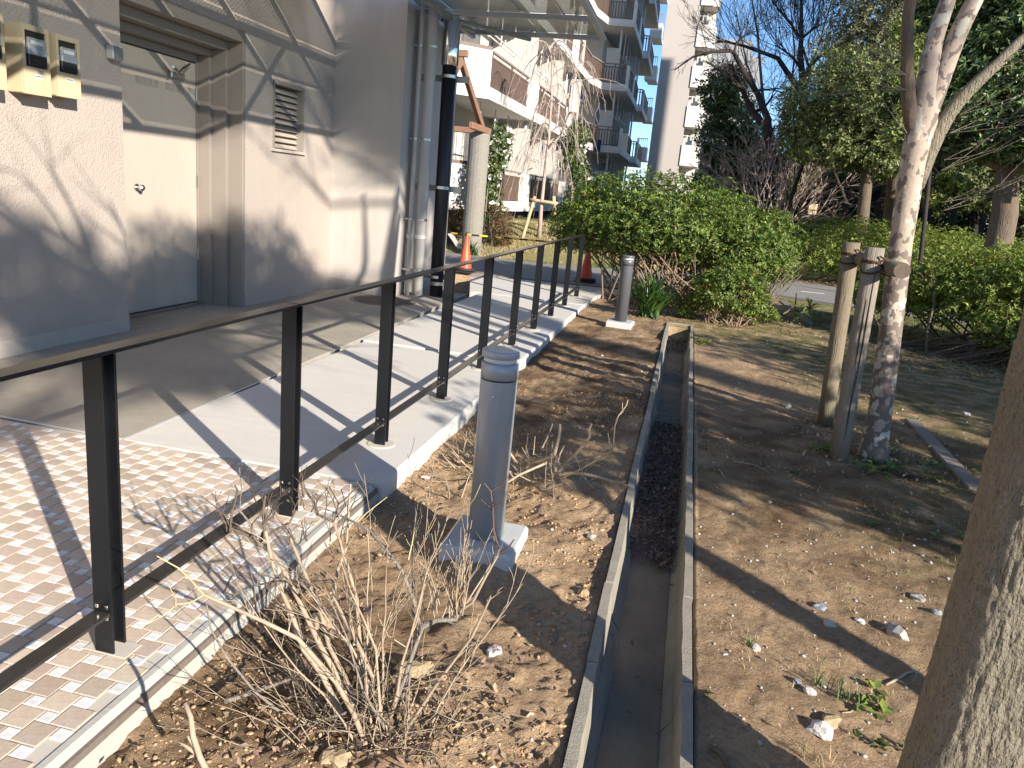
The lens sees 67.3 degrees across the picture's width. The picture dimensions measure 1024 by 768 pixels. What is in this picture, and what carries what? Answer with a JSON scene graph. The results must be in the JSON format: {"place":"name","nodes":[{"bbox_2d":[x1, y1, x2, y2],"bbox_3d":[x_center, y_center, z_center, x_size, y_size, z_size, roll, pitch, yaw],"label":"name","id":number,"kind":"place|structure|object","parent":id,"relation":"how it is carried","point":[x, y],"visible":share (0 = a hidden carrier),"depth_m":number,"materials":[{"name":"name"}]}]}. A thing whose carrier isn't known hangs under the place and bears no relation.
{"place":"outdoors","nodes":[
{"label":"outdoors","id":0,"kind":"place"},
{"bbox_2d":[0,419,377,767],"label":"tile paving","id":1,"kind":"structure","parent":0,"point":[75,704],"depth_m":3.01,"materials":[{"name":"tile"}]},
{"bbox_2d":[0,288,465,440],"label":"old concrete floor","id":2,"kind":"structure","parent":0,"point":[159,382],"depth_m":6.25,"materials":[{"name":"concrete"}]},
{"bbox_2d":[0,294,465,439],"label":"floor joint sealant","id":3,"kind":"object","parent":2,"relation":"on","point":[65,428],"visible":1,"depth_m":5.07,"materials":[{"name":"rubber"}]},
{"bbox_2d":[349,295,415,305],"bbox_3d":[-1.722,-1.118,10.275,0.880,0.012,0.880,8,14,11],"label":"manhole cover","id":4,"kind":"object","parent":2,"relation":"on","point":[372,299],"visible":0.81,"depth_m":10.23,"materials":[{"name":"metal"}]},
{"bbox_2d":[411,0,439,295],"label":"drain pipe","id":5,"kind":"object","parent":2,"relation":"on","point":[431,46],"visible":0.98,"depth_m":10.45,"materials":[{"name":"metal"}]},
{"bbox_2d":[410,15,468,296],"bbox_3d":[-1.054,-3.032,10.734,0.685,4.001,0.278,8,14,11],"label":"black pole","id":6,"kind":"object","parent":2,"relation":"on","point":[448,78],"visible":0.91,"depth_m":10.56,"materials":[{"name":"metal"}]},
{"bbox_2d":[413,0,605,42],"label":"canopy","id":7,"kind":"object","parent":6,"relation":"attached to","point":[468,29],"visible":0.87,"depth_m":10.08,"materials":[{"name":"metal"}]},
{"bbox_2d":[97,216,1013,767],"bbox_3d":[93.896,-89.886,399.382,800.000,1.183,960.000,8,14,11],"label":"ground","id":8,"kind":"structure","parent":0,"point":[609,362],"depth_m":3.55,"materials":[{"name":"soil"}]},
{"bbox_2d":[177,702,208,767],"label":"dry stick","id":9,"kind":"object","parent":8,"relation":"on","point":[195,749],"visible":1,"depth_m":1.90,"materials":[{"name":"wood"}]},
{"bbox_2d":[0,0,462,358],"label":"service building","id":10,"kind":"structure","parent":8,"relation":"on","point":[191,153],"depth_m":8.32,"materials":[{"name":"paint"}]},
{"bbox_2d":[0,13,7,90],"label":"meter box","id":11,"kind":"object","parent":10,"relation":"attached to","point":[3,79],"visible":1,"depth_m":5.32,"materials":[{"name":"paint"}]},
{"bbox_2d":[4,22,51,97],"bbox_3d":[-3.517,-2.355,5.603,0.172,0.471,0.241,8,14,11],"label":"meter box","id":12,"kind":"object","parent":10,"relation":"attached to","point":[27,58],"visible":1,"depth_m":5.53,"materials":[{"name":"paint"}]},
{"bbox_2d":[48,33,80,99],"bbox_3d":[-3.449,-2.425,5.886,0.172,0.441,0.231,8,14,11],"label":"meter box","id":13,"kind":"object","parent":10,"relation":"attached to","point":[65,66],"visible":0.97,"depth_m":5.83,"materials":[{"name":"paint"}]},
{"bbox_2d":[106,45,123,60],"bbox_3d":[-3.332,-2.776,6.455,0.078,0.110,0.120,8,14,11],"label":"junction box","id":14,"kind":"object","parent":10,"relation":"attached to","point":[114,52],"visible":1,"depth_m":6.41,"materials":[{"name":"grey paint"}]},
{"bbox_2d":[120,42,198,312],"bbox_3d":[-3.554,-2.007,7.787,0.287,2.540,1.477,8,14,11],"label":"door","id":15,"kind":"structure","parent":10,"relation":"in","point":[159,92],"depth_m":7.90,"materials":[{"name":"paint"}]},
{"bbox_2d":[272,79,304,151],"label":"vent frame","id":16,"kind":"structure","parent":10,"relation":"in","point":[300,92],"depth_m":9.52,"materials":[{"name":"paint"}]},
{"bbox_2d":[401,2,425,294],"bbox_3d":[-1.299,-3.791,10.364,0.143,5.200,0.088,8,14,11],"label":"conduit","id":17,"kind":"object","parent":10,"relation":"attached to","point":[420,45],"visible":1,"depth_m":10.47,"materials":[{"name":"metal"}]},
{"bbox_2d":[304,612,333,629],"bbox_3d":[-0.743,0.918,2.938,0.122,0.076,0.110,8,14,11],"label":"stone","id":18,"kind":"object","parent":8,"relation":"on","point":[315,616],"visible":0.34,"depth_m":2.92,"materials":[{"name":"stone"}]},
{"bbox_2d":[104,336,562,767],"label":"leaf litter","id":19,"kind":"object","parent":8,"relation":"on","point":[125,761],"visible":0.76,"depth_m":2.89,"materials":[{"name":"plant"}]},
{"bbox_2d":[319,745,352,767],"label":"stone","id":20,"kind":"object","parent":8,"relation":"on","point":[340,758],"visible":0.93,"depth_m":2.17,"materials":[{"name":"stone"}]},
{"bbox_2d":[142,438,546,767],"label":"bare shrub","id":21,"kind":"object","parent":8,"relation":"on","point":[344,688],"visible":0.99,"depth_m":2.26,"materials":[{"name":"brown plant"}]},
{"bbox_2d":[132,576,575,767],"bbox_3d":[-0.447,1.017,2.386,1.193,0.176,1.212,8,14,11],"label":"leaf litter","id":22,"kind":"object","parent":8,"relation":"on","point":[384,743],"visible":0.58,"depth_m":2.33,"materials":[{"name":"plant"}]},
{"bbox_2d":[124,277,617,501],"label":"walkway","id":23,"kind":"structure","parent":8,"relation":"on","point":[338,397],"depth_m":5.50,"materials":[{"name":"concrete"}]},
{"bbox_2d":[0,234,584,692],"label":"railing","id":24,"kind":"object","parent":23,"relation":"on","point":[112,600],"visible":0.94,"depth_m":2.97,"materials":[{"name":"metal"}]},
{"bbox_2d":[112,388,643,767],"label":"soil crumbs","id":25,"kind":"object","parent":8,"relation":"on","point":[279,714],"visible":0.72,"depth_m":2.75,"materials":[{"name":"soil"}]},
{"bbox_2d":[391,660,435,683],"bbox_3d":[-0.334,0.989,2.595,0.141,0.081,0.144,8,14,11],"label":"stone","id":26,"kind":"object","parent":8,"relation":"on","point":[429,665],"visible":0.4,"depth_m":2.59,"materials":[{"name":"stone"}]},
{"bbox_2d":[446,200,463,244],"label":"brown bush","id":27,"kind":"object","parent":8,"relation":"on","point":[453,225],"visible":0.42,"depth_m":19.30,"materials":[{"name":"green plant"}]},
{"bbox_2d":[454,49,490,254],"bbox_3d":[-2.065,-4.994,16.771,2.300,4.290,4.085,8,14,11],"label":"pergola","id":28,"kind":"object","parent":8,"relation":"on","point":[479,132],"visible":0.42,"depth_m":18.06,"materials":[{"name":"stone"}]},
{"bbox_2d":[438,345,527,571],"bbox_3d":[-0.090,0.346,3.432,0.335,1.025,0.355,8,14,11],"label":"bollard light","id":29,"kind":"object","parent":8,"relation":"on","point":[497,403],"visible":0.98,"depth_m":3.36,"materials":[{"name":"metal"}]},
{"bbox_2d":[463,119,515,242],"bbox_3d":[-0.583,-5.065,19.407,1.231,3.106,1.113,8,14,11],"label":"camellia","id":30,"kind":"object","parent":8,"relation":"on","point":[496,148],"visible":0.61,"depth_m":19.13,"materials":[{"name":"green plant"}]},
{"bbox_2d":[486,644,501,656],"bbox_3d":[-0.064,0.948,2.726,0.056,0.038,0.063,4,14,-7],"label":"stone","id":31,"kind":"object","parent":8,"relation":"on","point":[491,651],"visible":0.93,"depth_m":2.71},
{"bbox_2d":[483,202,520,246],"bbox_3d":[-0.233,-3.979,19.433,1.233,1.210,0.951,8,14,11],"label":"brown bush","id":32,"kind":"object","parent":8,"relation":"on","point":[501,231],"visible":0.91,"depth_m":19.31,"materials":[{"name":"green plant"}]},
{"bbox_2d":[430,399,627,510],"bbox_3d":[0.093,0.280,4.470,1.066,0.686,0.992,5,14,-2],"label":"bare shrub","id":33,"kind":"object","parent":8,"relation":"on","point":[554,456],"visible":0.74,"depth_m":4.26,"materials":[{"name":"plant"}]},
{"bbox_2d":[521,196,557,236],"bbox_3d":[0.756,-4.213,20.011,1.050,1.367,0.360,3,14,-9],"label":"tree support","id":34,"kind":"object","parent":8,"relation":"on","point":[553,202],"visible":0.73,"depth_m":19.96,"materials":[{"name":"wood"}]},
{"bbox_2d":[447,0,659,230],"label":"apartment block","id":35,"kind":"structure","parent":8,"relation":"on","point":[620,56],"depth_m":28.99,"materials":[{"name":"concrete"}]},
{"bbox_2d":[452,132,468,160],"bbox_3d":[-1.383,-6.477,22.842,0.100,1.900,2.800,8,14,11],"label":"window","id":36,"kind":"structure","parent":35,"relation":"in","point":[460,140],"depth_m":21.97,"materials":[{"name":"glass"}]},
{"bbox_2d":[460,18,488,45],"bbox_3d":[-1.135,-9.183,22.165,0.100,1.900,2.800,8,14,11],"label":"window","id":37,"kind":"structure","parent":35,"relation":"in","point":[479,39],"depth_m":22.05,"materials":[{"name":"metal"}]},
{"bbox_2d":[619,133,628,150],"bbox_3d":[5.313,-11.469,36.496,0.350,0.800,0.047,8,14,11],"label":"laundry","id":38,"kind":"object","parent":35,"relation":"hanging from","point":[623,141],"visible":1,"depth_m":36.49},
{"bbox_2d":[501,39,626,237],"bbox_3d":[1.238,-6.146,19.689,3.064,5.060,1.820,6,14,3],"label":"weeping tree","id":39,"kind":"object","parent":8,"relation":"on","point":[551,47],"visible":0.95,"depth_m":19.42,"materials":[{"name":"plant"}]},
{"bbox_2d":[556,119,600,201],"bbox_3d":[2.097,-6.585,24.121,1.452,3.220,1.675,8,14,11],"label":"camellia","id":40,"kind":"object","parent":8,"relation":"on","point":[574,170],"visible":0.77,"depth_m":23.69,"materials":[{"name":"green plant"}]},
{"bbox_2d":[179,311,982,751],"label":"pale pebbles","id":41,"kind":"object","parent":8,"relation":"on","point":[731,513],"visible":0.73,"depth_m":4.10,"materials":[{"name":"white stone"}]},
{"bbox_2d":[483,234,698,272],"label":"lawn grass","id":42,"kind":"structure","parent":8,"relation":"on","point":[605,265],"depth_m":18.60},
{"bbox_2d":[605,255,634,329],"bbox_3d":[1.478,-1.184,10.180,0.335,1.025,0.355,9,15,16],"label":"bollard light","id":43,"kind":"object","parent":8,"relation":"on","point":[620,320],"visible":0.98,"depth_m":10.11,"materials":[{"name":"metal"}]},
{"bbox_2d":[259,345,989,749],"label":"leaf litter","id":44,"kind":"object","parent":8,"relation":"on","point":[719,521],"visible":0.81,"depth_m":4.10,"materials":[{"name":"plant"}]},
{"bbox_2d":[563,322,693,767],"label":"gutter","id":45,"kind":"object","parent":8,"relation":"on","point":[654,617],"visible":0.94,"depth_m":3.09,"materials":[{"name":"concrete"}]},
{"bbox_2d":[628,420,682,571],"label":"leaf litter","id":46,"kind":"object","parent":45,"relation":"on","point":[653,495],"visible":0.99,"depth_m":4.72,"materials":[{"name":"plant"}]},
{"bbox_2d":[666,336,686,353],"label":"leaf litter","id":47,"kind":"object","parent":45,"relation":"on","point":[677,342],"visible":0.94,"depth_m":9.85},
{"bbox_2d":[629,270,683,318],"bbox_3d":[2.057,-1.293,11.124,1.128,0.689,1.175,8,14,11],"label":"strap leaf plant","id":48,"kind":"object","parent":8,"relation":"on","point":[652,300],"visible":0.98,"depth_m":11.10,"materials":[{"name":"plant"}]},
{"bbox_2d":[631,0,720,221],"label":"tower block","id":49,"kind":"structure","parent":8,"relation":"on","point":[677,110],"depth_m":57.38,"materials":[{"name":"white concrete"}]},
{"bbox_2d":[544,164,815,311],"bbox_3d":[2.710,-2.399,12.758,4.522,2.273,2.922,8,14,11],"label":"azalea bush","id":50,"kind":"object","parent":8,"relation":"on","point":[648,237],"visible":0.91,"depth_m":12.16,"materials":[{"name":"green plant"}]},
{"bbox_2d":[610,303,822,336],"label":"leaf litter","id":51,"kind":"object","parent":8,"relation":"on","point":[732,321],"visible":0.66,"depth_m":11.18,"materials":[{"name":"plant"}]},
{"bbox_2d":[709,744,730,767],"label":"dry stick","id":52,"kind":"object","parent":8,"relation":"on","point":[719,752],"visible":1,"depth_m":2.30,"materials":[{"name":"wood"}]},
{"bbox_2d":[667,253,786,326],"bbox_3d":[3.090,-1.356,11.114,1.286,1.055,1.371,-3,16,-31],"label":"azalea bush","id":53,"kind":"object","parent":8,"relation":"on","point":[733,291],"visible":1,"depth_m":10.90,"materials":[{"name":"green plant"}]},
{"bbox_2d":[687,59,785,234],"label":"background tree","id":54,"kind":"object","parent":8,"relation":"on","point":[723,109],"visible":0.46,"depth_m":45.50,"materials":[{"name":"green plant"}]},
{"bbox_2d":[672,0,808,212],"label":"bare tree","id":55,"kind":"object","parent":8,"relation":"on","point":[756,115],"visible":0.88,"depth_m":29.91,"materials":[{"name":"brown plant"}]},
{"bbox_2d":[677,0,866,137],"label":"bare tree","id":56,"kind":"object","parent":8,"relation":"on","point":[800,25],"visible":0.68,"depth_m":31.76,"materials":[{"name":"brown plant"}]},
{"bbox_2d":[714,0,839,155],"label":"bare tree","id":57,"kind":"object","parent":8,"relation":"on","point":[760,72],"visible":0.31,"depth_m":42.90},
{"bbox_2d":[743,257,821,325],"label":"crooked stems","id":58,"kind":"object","parent":8,"relation":"on","point":[811,305],"visible":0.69,"depth_m":11.74,"materials":[{"name":"brown plant"}]},
{"bbox_2d":[687,115,886,225],"bbox_3d":[9.565,-7.176,26.903,7.132,5.128,7.358,8,14,11],"label":"bare shrub","id":59,"kind":"object","parent":8,"relation":"on","point":[800,194],"visible":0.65,"depth_m":26.70,"materials":[{"name":"plant"}]},
{"bbox_2d":[779,300,813,324],"bbox_3d":[4.903,-1.243,13.347,0.120,0.060,3.010,7,14,10],"label":"edging board","id":60,"kind":"object","parent":8,"relation":"on","point":[805,319],"visible":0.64,"depth_m":12.87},
{"bbox_2d":[785,91,814,259],"bbox_3d":[9.072,-6.466,24.611,0.742,5.523,0.167,8,14,11],"label":"trunk","id":61,"kind":"object","parent":8,"relation":"on","point":[791,197],"visible":0.24,"depth_m":24.64,"materials":[{"name":"brown plant"}]},
{"bbox_2d":[776,167,829,243],"bbox_3d":[10.657,-6.381,28.720,1.976,3.449,1.495,8,14,11],"label":"background tree","id":62,"kind":"object","parent":8,"relation":"on","point":[790,184],"visible":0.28,"depth_m":28.39,"materials":[{"name":"brown plant"}]},
{"bbox_2d":[794,162,829,260],"bbox_3d":[10.506,-6.216,27.688,1.347,3.604,1.444,-7,18,-40],"label":"trunk","id":63,"kind":"object","parent":8,"relation":"on","point":[807,202],"visible":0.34,"depth_m":27.43,"materials":[{"name":"brown plant"}]},
{"bbox_2d":[805,719,832,740],"bbox_3d":[0.988,1.105,2.455,0.070,0.058,0.090,-9,20,-44],"label":"stone","id":64,"kind":"object","parent":8,"relation":"on","point":[822,729],"visible":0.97,"depth_m":2.44,"materials":[{"name":"stone"}]},
{"bbox_2d":[807,441,830,452],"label":"weeds","id":65,"kind":"object","parent":8,"relation":"on","point":[825,447],"visible":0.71,"depth_m":5.47,"materials":[{"name":"green plant"}]},
{"bbox_2d":[802,654,839,690],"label":"grass tuft","id":66,"kind":"object","parent":8,"relation":"on","point":[816,681],"visible":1,"depth_m":2.70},
{"bbox_2d":[793,736,849,767],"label":"grass tuft","id":67,"kind":"object","parent":8,"relation":"on","point":[804,757],"visible":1,"depth_m":2.31,"materials":[{"name":"plant"}]},
{"bbox_2d":[781,200,882,260],"bbox_3d":[11.368,-5.117,26.737,5.028,2.477,4.036,8,14,11],"label":"bare shrub","id":68,"kind":"object","parent":8,"relation":"on","point":[828,221],"visible":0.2,"depth_m":26.22,"materials":[{"name":"plant"}]},
{"bbox_2d":[822,713,841,729],"bbox_3d":[1.035,1.100,2.509,0.071,0.050,0.058,-8,19,-43],"label":"stone","id":69,"kind":"object","parent":8,"relation":"on","point":[833,720],"visible":0.75,"depth_m":2.49,"materials":[{"name":"stone"}]},
{"bbox_2d":[824,162,849,260],"bbox_3d":[11.325,-6.598,25.980,1.211,5.521,0.159,8,14,11],"label":"trunk","id":70,"kind":"object","parent":8,"relation":"on","point":[843,196],"visible":0.19,"depth_m":26.02,"materials":[{"name":"brown plant"}]},
{"bbox_2d":[737,406,950,539],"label":"leaf litter","id":71,"kind":"object","parent":8,"relation":"on","point":[839,459],"visible":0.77,"depth_m":5.33,"materials":[{"name":"plant"}]},
{"bbox_2d":[696,353,995,767],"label":"gravel crumbs","id":72,"kind":"object","parent":8,"relation":"on","point":[825,686],"visible":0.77,"depth_m":3.30,"materials":[{"name":"stone"}]},
{"bbox_2d":[837,125,862,259],"bbox_3d":[11.933,-6.803,27.038,0.308,5.514,0.238,3,14,-10],"label":"trunk","id":73,"kind":"object","parent":8,"relation":"on","point":[850,194],"visible":0.14,"depth_m":27.02,"materials":[{"name":"brown plant"}]},
{"bbox_2d":[769,38,934,248],"bbox_3d":[10.010,-6.437,22.451,5.046,6.684,4.127,15,17,34],"label":"evergreen tree","id":74,"kind":"object","parent":8,"relation":"on","point":[844,136],"visible":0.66,"depth_m":21.73,"materials":[{"name":"green plant"}]},
{"bbox_2d":[837,674,867,706],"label":"grass tuft","id":75,"kind":"object","parent":8,"relation":"on","point":[850,693],"visible":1,"depth_m":2.63,"materials":[{"name":"plant"}]},
{"bbox_2d":[817,242,910,462],"bbox_3d":[2.402,-0.240,5.463,0.248,1.474,1.321,8,14,11],"label":"tree support","id":76,"kind":"object","parent":8,"relation":"on","point":[874,263],"visible":0.98,"depth_m":5.16,"materials":[{"name":"wood"}]},
{"bbox_2d":[854,679,893,719],"bbox_3d":[1.246,1.087,2.630,0.117,0.064,0.243,16,17,36],"label":"weed","id":77,"kind":"object","parent":8,"relation":"on","point":[883,706],"visible":0.98,"depth_m":2.61,"materials":[{"name":"green plant"}]},
{"bbox_2d":[731,115,1017,257],"bbox_3d":[22.789,-9.135,34.939,26.753,8.673,9.670,5,14,1],"label":"wood","id":78,"kind":"object","parent":8,"relation":"on","point":[963,220],"visible":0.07,"depth_m":32.05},
{"bbox_2d":[849,728,903,750],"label":"weed","id":79,"kind":"object","parent":8,"relation":"on","point":[857,734],"visible":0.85,"depth_m":2.42,"materials":[{"name":"green plant"}]},
{"bbox_2d":[875,184,886,244],"bbox_3d":[12.111,-6.357,25.306,0.922,5.541,0.273,8,14,11],"label":"trunk","id":80,"kind":"object","parent":8,"relation":"on","point":[878,208],"visible":0.16,"depth_m":25.36,"materials":[{"name":"brown plant"}]},
{"bbox_2d":[740,0,1023,462],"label":"mottled tree","id":81,"kind":"object","parent":8,"relation":"on","point":[926,128],"visible":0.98,"depth_m":4.86,"materials":[{"name":"beige plant"}]},
{"bbox_2d":[804,0,976,246],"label":"evergreen tree","id":82,"kind":"object","parent":8,"relation":"on","point":[859,26],"visible":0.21,"depth_m":22.92,"materials":[{"name":"green plant"}]},
{"bbox_2d":[780,298,1010,344],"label":"verge grass","id":83,"kind":"structure","parent":8,"relation":"on","point":[913,323],"depth_m":12.79,"materials":[{"name":"plant"}]},
{"bbox_2d":[849,450,943,482],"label":"weeds","id":84,"kind":"object","parent":8,"relation":"on","point":[869,464],"visible":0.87,"depth_m":5.21,"materials":[{"name":"green plant"}]},
{"bbox_2d":[885,622,909,640],"bbox_3d":[1.536,0.990,3.084,0.084,0.065,0.105,5,14,-3],"label":"stone","id":85,"kind":"object","parent":8,"relation":"on","point":[897,630],"visible":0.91,"depth_m":3.05,"materials":[{"name":"stone"}]},
{"bbox_2d":[787,213,1023,295],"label":"hedge","id":86,"kind":"object","parent":8,"relation":"on","point":[877,234],"visible":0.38,"depth_m":19.67,"materials":[{"name":"green plant"}]},
{"bbox_2d":[866,501,964,558],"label":"weeds","id":87,"kind":"object","parent":8,"relation":"on","point":[896,518],"visible":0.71,"depth_m":4.15,"materials":[{"name":"green plant"}]},
{"bbox_2d":[830,326,1007,384],"bbox_3d":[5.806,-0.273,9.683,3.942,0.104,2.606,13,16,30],"label":"leaf litter","id":88,"kind":"object","parent":8,"relation":"on","point":[997,377],"visible":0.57,"depth_m":9.57,"materials":[{"name":"plant"}]},
{"bbox_2d":[872,443,980,494],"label":"weeds","id":89,"kind":"object","parent":8,"relation":"on","point":[941,477],"visible":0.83,"depth_m":5.28,"materials":[{"name":"green plant"}]},
{"bbox_2d":[866,14,987,269],"bbox_3d":[8.169,-4.515,15.800,2.022,5.664,1.720,8,14,11],"label":"evergreen sapling","id":90,"kind":"object","parent":8,"relation":"on","point":[896,137],"visible":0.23,"depth_m":15.37,"materials":[{"name":"green plant"}]},
{"bbox_2d":[922,158,943,253],"bbox_3d":[14.920,-6.641,27.499,0.795,5.538,0.343,8,14,11],"label":"trunk","id":91,"kind":"object","parent":8,"relation":"on","point":[936,166],"visible":0.14,"depth_m":27.45,"materials":[{"name":"brown plant"}]},
{"bbox_2d":[852,236,1023,366],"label":"hedge","id":92,"kind":"object","parent":8,"relation":"on","point":[984,299],"visible":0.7,"depth_m":10.13,"materials":[{"name":"green plant"}]},
{"bbox_2d":[905,418,978,490],"bbox_3d":[3.179,0.508,5.725,0.110,0.060,1.740,7,14,13],"label":"edging board","id":93,"kind":"object","parent":8,"relation":"on","point":[946,457],"visible":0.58,"depth_m":5.53,"materials":[{"name":"concrete"}]},
{"bbox_2d":[863,0,1023,281],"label":"evergreen tree","id":94,"kind":"object","parent":8,"relation":"on","point":[995,35],"visible":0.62,"depth_m":15.41,"materials":[{"name":"green plant"}]},
{"bbox_2d":[920,167,976,244],"bbox_3d":[12.432,-4.575,22.327,1.474,3.368,1.213,15,17,33],"label":"background tree","id":95,"kind":"object","parent":8,"relation":"on","point":[960,185],"visible":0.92,"depth_m":22.01,"materials":[{"name":"green plant"}]},
{"bbox_2d":[897,306,1023,767],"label":"foreground trunk","id":96,"kind":"object","parent":8,"relation":"on","point":[969,711],"visible":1,"depth_m":1.61,"materials":[{"name":"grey plant"}]},
{"bbox_2d":[919,161,1023,241],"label":"background tree","id":97,"kind":"object","parent":8,"relation":"on","point":[974,208],"visible":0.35,"depth_m":23.53,"materials":[{"name":"green plant"}]},
{"bbox_2d":[976,193,991,261],"bbox_3d":[16.560,-6.290,26.703,0.608,5.525,0.380,8,14,11],"label":"trunk","id":98,"kind":"object","parent":8,"relation":"on","point":[981,225],"visible":0.1,"depth_m":26.78,"materials":[{"name":"brown plant"}]},
{"bbox_2d":[977,174,1023,257],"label":"background tree","id":99,"kind":"object","parent":8,"relation":"on","point":[1020,226],"visible":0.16,"depth_m":20.85,"materials":[{"name":"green plant"}]},
{"bbox_2d":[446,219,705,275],"bbox_3d":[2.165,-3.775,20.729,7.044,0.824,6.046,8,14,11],"label":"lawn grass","id":100,"kind":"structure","parent":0,"point":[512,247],"depth_m":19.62,"materials":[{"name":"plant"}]},
{"bbox_2d":[691,39,763,189],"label":"distant building","id":101,"kind":"structure","parent":0,"point":[728,55],"depth_m":108.41,"materials":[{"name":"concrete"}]},
{"bbox_2d":[445,252,1020,325],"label":"asphalt path","id":102,"kind":"structure","parent":0,"point":[504,268],"depth_m":16.01,"materials":[{"name":"asphalt"}]},
{"bbox_2d":[456,232,476,273],"bbox_3d":[-0.857,-2.461,14.353,0.390,0.742,0.390,8,14,11],"label":"traffic cone","id":103,"kind":"object","parent":102,"relation":"on","point":[465,255],"visible":0.91,"depth_m":14.29,"materials":[{"name":"plastic"}]},
{"bbox_2d":[466,233,561,242],"bbox_3d":[0.296,-2.689,14.362,2.321,0.060,0.060,4,14,-4],"label":"barrier bar","id":104,"kind":"object","parent":103,"relation":"on","point":[506,238],"visible":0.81,"depth_m":14.32,"materials":[{"name":"yellow plastic"}]},
{"bbox_2d":[574,248,595,283],"bbox_3d":[1.422,-2.295,14.528,0.390,0.742,0.390,8,14,11],"label":"traffic cone","id":105,"kind":"object","parent":102,"relation":"on","point":[586,273],"visible":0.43,"depth_m":14.47,"materials":[{"name":"plastic"}]},
{"bbox_2d":[623,0,991,233],"label":"sky","id":106,"kind":"structure","parent":0,"point":[639,130],"materials":[{"name":"blue"}]},
{"bbox_2d":[707,408,982,730],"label":"dry grass","id":107,"kind":"structure","parent":0,"point":[760,455],"depth_m":3.80,"materials":[{"name":"plant"}]},
{"bbox_2d":[720,336,991,670],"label":"fallen leaves","id":108,"kind":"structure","parent":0,"point":[870,462],"depth_m":6.14,"materials":[{"name":"plant"}]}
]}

